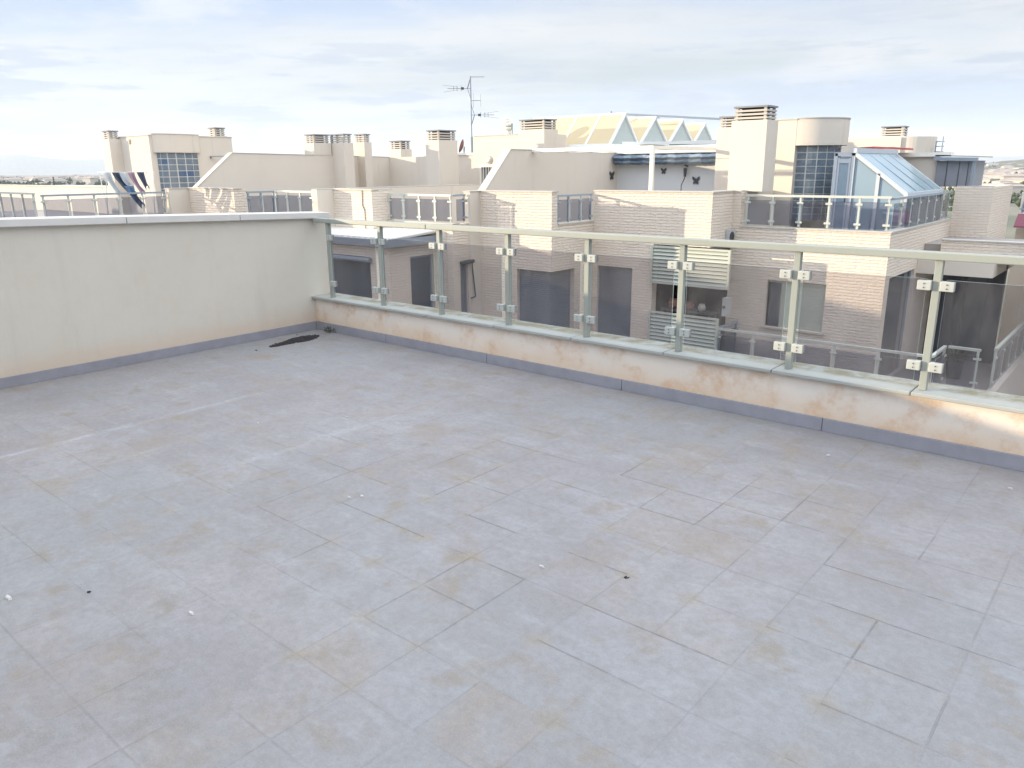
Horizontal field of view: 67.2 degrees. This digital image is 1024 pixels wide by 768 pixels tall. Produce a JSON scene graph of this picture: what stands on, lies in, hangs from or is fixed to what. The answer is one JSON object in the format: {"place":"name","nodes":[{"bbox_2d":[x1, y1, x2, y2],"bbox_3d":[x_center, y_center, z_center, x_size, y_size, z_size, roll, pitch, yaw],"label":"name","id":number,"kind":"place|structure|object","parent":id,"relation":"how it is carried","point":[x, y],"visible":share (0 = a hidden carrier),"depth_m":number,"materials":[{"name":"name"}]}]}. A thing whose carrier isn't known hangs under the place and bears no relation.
{"place":"outdoors","nodes":[
{"label":"outdoors","id":0,"kind":"place"},
{"bbox_2d":[269,334,318,346],"bbox_3d":[-2.123,-0.426,7.514,0.222,0.033,0.608,12,20,39],"label":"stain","id":1,"kind":"object","parent":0,"point":[300,339],"visible":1,"depth_m":7.49,"materials":[{"name":"black"}]},
{"bbox_2d":[0,329,1023,767],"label":"terrace floor","id":2,"kind":"structure","parent":0,"point":[788,597],"depth_m":3.13,"materials":[{"name":"tile"}]},
{"bbox_2d":[0,211,329,388],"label":"parapet wall","id":3,"kind":"structure","parent":2,"relation":"on","point":[82,294],"depth_m":6.66,"materials":[{"name":"white paint"}]},
{"bbox_2d":[324,326,335,332],"bbox_3d":[-1.885,-0.552,7.881,0.200,0.064,0.107,12,20,39],"label":"weed","id":4,"kind":"object","parent":2,"relation":"on","point":[328,330],"visible":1,"depth_m":7.89,"materials":[{"name":"green plant"}]},
{"bbox_2d":[312,293,1023,471],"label":"parapet wall","id":5,"kind":"structure","parent":2,"relation":"on","point":[978,426],"depth_m":5.21,"materials":[{"name":"stone"}]},
{"bbox_2d":[312,218,1023,396],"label":"glass railing","id":6,"kind":"object","parent":5,"relation":"on","point":[937,285],"visible":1,"depth_m":5.27,"materials":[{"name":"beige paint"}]},
{"bbox_2d":[0,154,1023,174],"bbox_3d":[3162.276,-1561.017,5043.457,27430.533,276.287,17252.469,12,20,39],"label":"mountains","id":7,"kind":"structure","parent":0,"point":[17,164],"depth_m":10112.77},
{"bbox_2d":[0,0,1023,159],"label":"sky","id":8,"kind":"structure","parent":0,"point":[271,74],"materials":[{"name":"white"}]},
{"bbox_2d":[4,174,1021,346],"bbox_3d":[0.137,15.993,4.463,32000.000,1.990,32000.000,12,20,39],"label":"ground","id":9,"kind":"structure","parent":0,"point":[1014,210],"depth_m":245.23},
{"bbox_2d":[0,184,111,213],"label":"flat roof building","id":10,"kind":"structure","parent":9,"relation":"on","point":[82,203],"depth_m":34.55,"materials":[{"name":"beige paint"}]},
{"bbox_2d":[0,127,232,217],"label":"terraced house","id":11,"kind":"structure","parent":9,"relation":"on","point":[169,160],"depth_m":23.41,"materials":[{"name":"beige paint"}]},
{"bbox_2d":[0,192,37,217],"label":"glass railing","id":12,"kind":"object","parent":11,"relation":"on","point":[22,202],"visible":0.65,"depth_m":18.57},
{"bbox_2d":[40,191,168,216],"bbox_3d":[-10.098,-4.438,19.279,0.068,0.652,3.030,12,20,39],"label":"glass railing","id":13,"kind":"object","parent":11,"relation":"on","point":[68,200],"visible":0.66,"depth_m":19.11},
{"bbox_2d":[125,186,144,207],"bbox_3d":[-9.670,-4.784,19.785,0.432,0.581,0.114,-10,18,-31],"label":"hanging garment","id":14,"kind":"object","parent":13,"relation":"hanging from","point":[137,200],"visible":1,"depth_m":19.77,"materials":[{"name":"fabric"}]},
{"bbox_2d":[98,172,156,214],"bbox_3d":[-9.895,-4.663,20.035,0.419,1.641,1.266,12,20,39],"label":"clothes rack","id":15,"kind":"object","parent":11,"relation":"on","point":[106,192],"visible":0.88,"depth_m":19.62,"materials":[{"name":"grey metal"}]},
{"bbox_2d":[104,172,121,195],"bbox_3d":[-10.170,-5.075,19.654,0.361,0.620,0.109,-9,18,-29],"label":"hanging garment","id":16,"kind":"object","parent":15,"relation":"hanging from","point":[108,176],"visible":0.94,"depth_m":19.63,"materials":[{"name":"white fabric"}]},
{"bbox_2d":[112,172,135,191],"bbox_3d":[-9.942,-5.096,19.799,0.528,0.663,0.102,-12,19,-35],"label":"hanging garment","id":17,"kind":"object","parent":15,"relation":"hanging from","point":[117,176],"visible":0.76,"depth_m":19.69,"materials":[{"name":"black fabric"}]},
{"bbox_2d":[119,172,132,185],"bbox_3d":[-10.048,-5.258,19.931,0.454,0.422,0.136,-11,19,-34],"label":"hanging garment","id":18,"kind":"object","parent":15,"relation":"hanging from","point":[124,177],"visible":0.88,"depth_m":19.96,"materials":[{"name":"white fabric"}]},
{"bbox_2d":[128,172,144,191],"bbox_3d":[-9.735,-5.186,19.998,0.355,0.600,0.107,-9,18,-29],"label":"hanging garment","id":19,"kind":"object","parent":15,"relation":"hanging from","point":[135,181],"visible":0.95,"depth_m":19.97,"materials":[{"name":"pink fabric"}]},
{"bbox_2d":[137,172,148,189],"bbox_3d":[-9.603,-5.286,20.094,0.256,0.461,0.128,-4,16,-11],"label":"hanging garment","id":20,"kind":"object","parent":15,"relation":"hanging from","point":[141,175],"visible":1,"depth_m":20.09,"materials":[{"name":"black fabric"}]},
{"bbox_2d":[157,152,199,200],"bbox_3d":[-9.988,-6.263,23.313,0.200,1.399,1.259,12,20,39],"label":"glass block window","id":21,"kind":"structure","parent":11,"relation":"in","point":[176,170],"depth_m":23.11,"materials":[{"name":"blue glass"}]},
{"bbox_2d":[164,130,458,213],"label":"terraced house","id":22,"kind":"structure","parent":9,"relation":"on","point":[226,182],"depth_m":23.26,"materials":[{"name":"beige paint"}]},
{"bbox_2d":[246,191,275,212],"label":"glass railing","id":23,"kind":"object","parent":22,"relation":"on","point":[248,198],"visible":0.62,"depth_m":19.88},
{"bbox_2d":[459,139,464,152],"bbox_3d":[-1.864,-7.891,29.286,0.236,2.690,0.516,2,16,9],"label":"satellite dish","id":24,"kind":"object","parent":22,"relation":"on","point":[461,145],"visible":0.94,"depth_m":28.92,"materials":[{"name":"metal"}]},
{"bbox_2d":[445,76,497,152],"bbox_3d":[-1.492,-8.860,28.709,2.001,4.860,0.252,-1,16,0],"label":"antenna mast","id":25,"kind":"object","parent":22,"relation":"on","point":[463,88],"visible":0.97,"depth_m":28.30,"materials":[{"name":"grey metal"}]},
{"bbox_2d":[331,226,435,307],"bbox_3d":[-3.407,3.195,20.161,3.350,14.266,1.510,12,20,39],"label":"lean to","id":26,"kind":"object","parent":9,"relation":"on","point":[409,269],"visible":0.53,"depth_m":17.73,"materials":[{"name":"beige brick"}]},
{"bbox_2d":[333,254,371,297],"bbox_3d":[-3.831,-2.220,18.307,1.800,1.700,0.060,12,20,39],"label":"window","id":27,"kind":"structure","parent":26,"relation":"in","point":[352,277],"depth_m":18.15,"materials":[{"name":"grey glass"}]},
{"bbox_2d":[410,254,432,306],"bbox_3d":[-2.138,-1.721,18.142,0.060,2.600,0.730,12,20,39],"label":"glazed door","id":28,"kind":"structure","parent":26,"relation":"in","point":[421,266],"depth_m":18.00,"materials":[{"name":"grey glass"}]},
{"bbox_2d":[311,153,479,312],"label":"terraced house","id":29,"kind":"structure","parent":9,"relation":"on","point":[340,203],"depth_m":18.93,"materials":[{"name":"beige brick"}]},
{"bbox_2d":[274,190,312,211],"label":"glass railing","id":30,"kind":"object","parent":29,"relation":"on","point":[287,197],"visible":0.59,"depth_m":19.73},
{"bbox_2d":[387,193,452,221],"bbox_3d":[-2.173,-4.143,18.092,2.170,0.612,0.068,12,20,39],"label":"glass railing","id":31,"kind":"object","parent":29,"relation":"on","point":[419,206],"visible":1,"depth_m":18.04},
{"bbox_2d":[453,194,466,220],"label":"glass railing","id":32,"kind":"object","parent":29,"relation":"on","point":[463,202],"visible":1,"depth_m":17.67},
{"bbox_2d":[460,264,466,311],"bbox_3d":[-1.180,-1.718,18.323,0.060,2.280,0.270,12,20,39],"label":"door","id":33,"kind":"structure","parent":29,"relation":"in","point":[462,267],"depth_m":18.20,"materials":[{"name":"grey metal"}]},
{"bbox_2d":[0,163,1023,184],"bbox_3d":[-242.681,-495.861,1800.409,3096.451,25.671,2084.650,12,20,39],"label":"town","id":34,"kind":"object","parent":9,"relation":"on","point":[1002,172],"visible":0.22,"depth_m":1037.36},
{"bbox_2d":[0,162,1023,210],"bbox_3d":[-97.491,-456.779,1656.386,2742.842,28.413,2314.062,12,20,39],"label":"trees","id":35,"kind":"object","parent":9,"relation":"on","point":[1015,199],"visible":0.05,"depth_m":783.08,"materials":[{"name":"green plant"}]},
{"bbox_2d":[462,118,617,330],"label":"terraced house","id":36,"kind":"structure","parent":9,"relation":"on","point":[520,183],"depth_m":18.03,"materials":[{"name":"beige brick"}]},
{"bbox_2d":[460,259,475,298],"bbox_3d":[-1.018,-2.439,18.035,0.136,0.929,0.424,12,20,39],"label":"awning case","id":37,"kind":"object","parent":36,"relation":"attached to","point":[472,261],"visible":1,"depth_m":18.06,"materials":[{"name":"metal"}]},
{"bbox_2d":[485,156,491,163],"bbox_3d":[-0.770,-7.243,24.939,0.260,0.260,0.088,12,20,39],"label":"wall lamp","id":38,"kind":"object","parent":36,"relation":"attached to","point":[488,159],"visible":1,"depth_m":24.90,"materials":[{"name":"glass"}]},
{"bbox_2d":[501,115,512,133],"bbox_3d":[-0.140,-8.265,24.699,0.416,0.648,0.360,12,20,39],"label":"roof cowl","id":39,"kind":"object","parent":36,"relation":"on","point":[507,123],"visible":0.92,"depth_m":24.58,"materials":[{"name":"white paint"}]},
{"bbox_2d":[519,269,569,327],"bbox_3d":[0.764,-1.700,17.974,0.873,2.000,0.783,12,20,39],"label":"corner window","id":40,"kind":"structure","parent":36,"relation":"in","point":[544,296],"depth_m":17.60,"materials":[{"name":"grey glass"}]},
{"bbox_2d":[557,193,592,222],"bbox_3d":[1.403,-3.965,17.352,0.068,0.598,1.390,12,20,39],"label":"glass railing","id":41,"kind":"object","parent":36,"relation":"on","point":[569,201],"visible":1,"depth_m":17.23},
{"bbox_2d":[566,146,713,153],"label":"atrium building","id":42,"kind":"structure","parent":9,"relation":"on","point":[614,150],"depth_m":23.53,"materials":[{"name":"beige paint"}]},
{"bbox_2d":[533,112,639,146],"bbox_3d":[2.136,-8.223,25.144,3.680,1.010,1.750,12,20,39],"label":"skylight canopy","id":43,"kind":"object","parent":42,"relation":"on","point":[608,129],"visible":0.62,"depth_m":24.25,"materials":[{"name":"white paint"}]},
{"bbox_2d":[629,116,668,145],"bbox_3d":[3.322,-8.634,26.489,3.680,0.900,1.830,12,20,39],"label":"skylight canopy","id":44,"kind":"object","parent":42,"relation":"on","point":[648,128],"visible":0.23,"depth_m":25.36,"materials":[{"name":"white paint"}]},
{"bbox_2d":[622,140,716,144],"bbox_3d":[5.728,-7.483,23.795,3.418,0.180,3.543,12,20,39],"label":"roof rail","id":45,"kind":"object","parent":42,"relation":"on","point":[673,142],"visible":0.5,"depth_m":23.59,"materials":[{"name":"white paint"}]},
{"bbox_2d":[658,119,692,144],"bbox_3d":[4.505,-9.045,27.831,3.680,0.830,1.760,12,20,39],"label":"skylight canopy","id":46,"kind":"object","parent":42,"relation":"on","point":[675,129],"visible":0.18,"depth_m":26.71,"materials":[{"name":"white paint"}]},
{"bbox_2d":[665,123,712,145],"bbox_3d":[5.595,-9.391,29.075,3.680,0.730,1.580,12,20,39],"label":"skylight canopy","id":47,"kind":"object","parent":42,"relation":"on","point":[699,131],"visible":0.18,"depth_m":27.94,"materials":[{"name":"white paint"}]},
{"bbox_2d":[592,152,734,350],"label":"terraced house","id":48,"kind":"structure","parent":9,"relation":"on","point":[627,296],"depth_m":17.69,"materials":[{"name":"beige brick"}]},
{"bbox_2d":[598,265,631,336],"bbox_3d":[2.442,-1.769,18.171,0.950,2.000,0.060,12,20,39],"label":"window","id":49,"kind":"structure","parent":48,"relation":"in","point":[615,283],"depth_m":18.13,"materials":[{"name":"grey glass"}]},
{"bbox_2d":[532,145,715,189],"bbox_3d":[3.051,-4.907,19.650,3.410,2.100,3.900,12,20,39],"label":"pergola","id":50,"kind":"object","parent":48,"relation":"on","point":[653,149],"visible":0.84,"depth_m":17.98,"materials":[{"name":"white paint"}]},
{"bbox_2d":[613,151,715,164],"bbox_3d":[4.303,-6.035,20.651,3.600,0.314,0.367,12,20,39],"label":"folded awning","id":51,"kind":"object","parent":48,"relation":"attached to","point":[675,158],"visible":0.74,"depth_m":20.62,"materials":[{"name":"fabric"}]},
{"bbox_2d":[681,164,687,184],"bbox_3d":[4.639,-5.154,20.786,0.269,1.479,0.156,72,73,74],"label":"wall lantern","id":52,"kind":"object","parent":48,"relation":"attached to","point":[685,170],"depth_m":20.54,"materials":[{"name":"metal"}]},
{"bbox_2d":[660,306,717,347],"bbox_3d":[3.997,-1.071,17.585,1.250,1.255,0.350,12,20,39],"label":"plant table","id":53,"kind":"object","parent":48,"relation":"on","point":[694,311],"visible":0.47,"depth_m":17.21,"materials":[{"name":"metal"}]},
{"bbox_2d":[668,298,676,308],"bbox_3d":[3.688,-1.839,17.602,0.234,0.221,0.240,12,20,39],"label":"flower pot","id":54,"kind":"object","parent":53,"relation":"on","point":[674,300],"visible":0.77,"depth_m":17.52,"materials":[{"name":"brown ceramic"}]},
{"bbox_2d":[686,301,693,309],"bbox_3d":[3.994,-1.755,17.358,0.195,0.184,0.200,12,20,39],"label":"flower pot","id":55,"kind":"object","parent":53,"relation":"on","point":[689,305],"visible":0.91,"depth_m":17.28,"materials":[{"name":"pink ceramic"}]},
{"bbox_2d":[698,304,705,311],"bbox_3d":[4.224,-1.696,17.174,0.175,0.166,0.180,12,20,39],"label":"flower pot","id":56,"kind":"object","parent":53,"relation":"on","point":[701,307],"visible":1,"depth_m":17.11,"materials":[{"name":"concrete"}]},
{"bbox_2d":[650,245,731,289],"bbox_3d":[3.796,-2.505,16.528,1.860,0.820,0.060,12,20,39],"label":"louvred shutter","id":57,"kind":"object","parent":48,"relation":"attached to","point":[724,269],"visible":0.95,"depth_m":16.40,"materials":[{"name":"white metal"}]},
{"bbox_2d":[692,176,699,183],"bbox_3d":[4.892,-5.415,20.528,0.218,0.213,0.028,12,20,39],"label":"wall butterfly","id":58,"kind":"object","parent":48,"relation":"attached to","point":[695,180],"depth_m":20.52,"materials":[{"name":"metal"}]},
{"bbox_2d":[721,296,731,315],"bbox_3d":[4.626,-1.673,16.646,0.100,0.400,0.265,12,20,39],"label":"air conditioner","id":59,"kind":"object","parent":48,"relation":"attached to","point":[726,306],"visible":1,"depth_m":16.58,"materials":[{"name":"metal"}]},
{"bbox_2d":[725,229,734,239],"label":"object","id":60,"kind":"object","parent":48,"relation":"attached to","point":[729,234],"visible":0.63,"depth_m":16.67,"materials":[{"name":"metal"}]},
{"bbox_2d":[714,105,950,375],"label":"terraced house","id":61,"kind":"structure","parent":9,"relation":"on","point":[758,151],"depth_m":16.60,"materials":[{"name":"beige brick"}]},
{"bbox_2d":[719,321,738,352],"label":"glass railing","id":62,"kind":"object","parent":61,"relation":"attached to","point":[735,333],"visible":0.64,"depth_m":17.08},
{"bbox_2d":[760,280,825,335],"bbox_3d":[6.000,-1.643,16.365,1.360,1.050,0.180,12,20,39],"label":"window","id":63,"kind":"structure","parent":61,"relation":"in","point":[812,302],"depth_m":16.38,"materials":[{"name":"glass"}]},
{"bbox_2d":[791,145,841,220],"bbox_3d":[7.153,-4.658,17.871,0.720,1.649,1.400,12,20,39],"label":"glass block window","id":64,"kind":"structure","parent":61,"relation":"in","point":[814,163],"depth_m":17.44,"materials":[{"name":"glass"}]},
{"bbox_2d":[744,194,892,230],"bbox_3d":[6.154,-3.515,15.715,2.950,0.642,0.068,12,20,39],"label":"glass railing","id":65,"kind":"object","parent":61,"relation":"on","point":[859,204],"visible":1,"depth_m":15.56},
{"bbox_2d":[827,148,943,230],"bbox_3d":[8.428,-4.226,17.251,1.535,1.990,3.100,12,20,39],"label":"conservatory","id":66,"kind":"object","parent":61,"relation":"on","point":[852,175],"visible":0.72,"depth_m":16.31,"materials":[{"name":"blue glass"}]},
{"bbox_2d":[831,158,851,228],"bbox_3d":[7.022,-3.927,16.500,0.270,1.740,0.042,12,20,39],"label":"door","id":67,"kind":"structure","parent":66,"relation":"in","point":[839,160],"depth_m":16.44,"materials":[{"name":"metal"}]},
{"bbox_2d":[858,146,913,149],"bbox_3d":[9.049,-5.673,18.536,0.650,0.115,3.300,12,20,39],"label":"red tarpaulin","id":68,"kind":"object","parent":66,"relation":"on","point":[897,148],"visible":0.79,"depth_m":17.87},
{"bbox_2d":[878,270,910,375],"bbox_3d":[8.045,-1.236,16.368,0.060,2.250,1.950,12,20,39],"label":"glazed door","id":69,"kind":"structure","parent":61,"relation":"in","point":[898,289],"depth_m":16.53,"materials":[{"name":"grey glass"}]},
{"bbox_2d":[857,152,954,182],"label":"roof terrace wall","id":70,"kind":"structure","parent":61,"relation":"attached to","point":[925,163],"depth_m":18.84,"materials":[{"name":"beige paint"}]},
{"bbox_2d":[891,191,950,227],"bbox_3d":[8.850,-3.775,16.619,0.068,0.612,4.825,12,20,39],"label":"glass railing","id":71,"kind":"object","parent":61,"relation":"on","point":[911,202],"visible":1,"depth_m":16.43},
{"bbox_2d":[916,184,1023,363],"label":"terraced house","id":72,"kind":"structure","parent":9,"relation":"on","point":[971,313],"depth_m":17.79,"materials":[{"name":"beige brick"}]},
{"bbox_2d":[933,275,988,357],"bbox_3d":[10.385,-1.642,17.846,0.900,2.000,0.070,12,20,39],"label":"sliding window","id":73,"kind":"structure","parent":72,"relation":"in","point":[963,309],"depth_m":17.82,"materials":[{"name":"grey glass"}]},
{"bbox_2d":[934,155,992,186],"bbox_3d":[11.049,-5.244,18.939,0.951,0.740,1.710,12,20,39],"label":"screened enclosure","id":74,"kind":"object","parent":72,"relation":"on","point":[955,170],"visible":0.96,"depth_m":18.45,"materials":[{"name":"metal"}]},
{"bbox_2d":[992,180,1013,183],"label":"house","id":75,"kind":"structure","parent":9,"relation":"on","point":[997,181],"depth_m":556.80,"materials":[{"name":"white"}]},
{"bbox_2d":[995,182,1020,184],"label":"house","id":76,"kind":"structure","parent":9,"relation":"on","point":[1001,183],"depth_m":519.40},
{"bbox_2d":[1004,184,1023,193],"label":"house","id":77,"kind":"structure","parent":9,"relation":"on","point":[1017,188],"depth_m":426.89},
{"bbox_2d":[841,126,937,157],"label":"terraced house","id":78,"kind":"structure","parent":0,"point":[893,136],"depth_m":24.21,"materials":[{"name":"beige paint"}]},
{"bbox_2d":[934,136,944,151],"bbox_3d":[13.224,-7.316,23.861,0.250,0.650,0.030,12,20,39],"label":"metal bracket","id":79,"kind":"object","parent":78,"relation":"attached to","point":[942,141],"visible":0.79,"depth_m":23.83,"materials":[{"name":"grey metal"}]},
{"bbox_2d":[892,349,1023,396],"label":"terrace","id":80,"kind":"structure","parent":0,"point":[1010,380],"depth_m":16.69,"materials":[{"name":"tile"}]},
{"bbox_2d":[647,310,718,349],"bbox_3d":[3.740,-1.037,16.998,1.680,1.000,0.060,12,20,39],"label":"railing","id":81,"kind":"object","parent":80,"relation":"on","point":[714,326],"visible":0.48,"depth_m":16.83,"materials":[{"name":"silver metal"}]},
{"bbox_2d":[717,328,922,374],"bbox_3d":[5.934,-0.494,15.277,4.130,0.762,0.068,12,20,39],"label":"glass railing","id":82,"kind":"object","parent":80,"relation":"on","point":[833,352],"visible":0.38,"depth_m":14.99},
{"bbox_2d":[930,345,946,383],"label":"glass railing","id":83,"kind":"object","parent":80,"relation":"on","point":[941,349],"visible":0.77,"depth_m":14.60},
{"bbox_2d":[933,339,971,378],"bbox_3d":[9.466,-0.521,16.458,0.886,0.801,0.928,-6,17,-20],"label":"potted plant","id":84,"kind":"object","parent":80,"relation":"on","point":[954,367],"visible":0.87,"depth_m":16.41,"materials":[{"name":"grey plant"}]},
{"bbox_2d":[948,345,981,388],"bbox_3d":[8.504,-0.315,14.557,0.565,0.762,0.068,12,20,39],"label":"glass railing","id":85,"kind":"object","parent":80,"relation":"on","point":[977,359],"visible":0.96,"depth_m":14.43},
{"bbox_2d":[989,320,1023,388],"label":"glass railing","id":86,"kind":"object","parent":80,"relation":"on","point":[1016,330],"visible":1,"depth_m":15.55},
{"bbox_2d":[984,159,1023,169],"bbox_3d":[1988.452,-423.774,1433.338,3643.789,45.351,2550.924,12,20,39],"label":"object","id":87,"kind":"structure","parent":0,"point":[1014,163],"depth_m":1769.03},
{"bbox_2d":[997,194,1023,350],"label":"terraced house","id":88,"kind":"structure","parent":0,"point":[1011,307],"depth_m":21.41,"materials":[{"name":"beige paint"}]},
{"bbox_2d":[1019,192,1023,212],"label":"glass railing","id":89,"kind":"object","parent":88,"relation":"on","point":[1022,209],"visible":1,"depth_m":20.87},
{"bbox_3d":[3.540,-9.306,27.161,3.731,0.330,0.060,12,20,39],"label":"blind rail","id":90,"kind":"object","parent":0,"visible":0},
{"bbox_2d":[609,111,720,119],"bbox_3d":[5.709,-9.180,26.568,5.239,0.330,0.082,-6,17,-19],"label":"roof","id":91,"kind":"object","parent":90,"relation":"attached to","point":[669,116],"visible":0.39,"depth_m":26.48,"materials":[{"name":"metal"}]}
]}

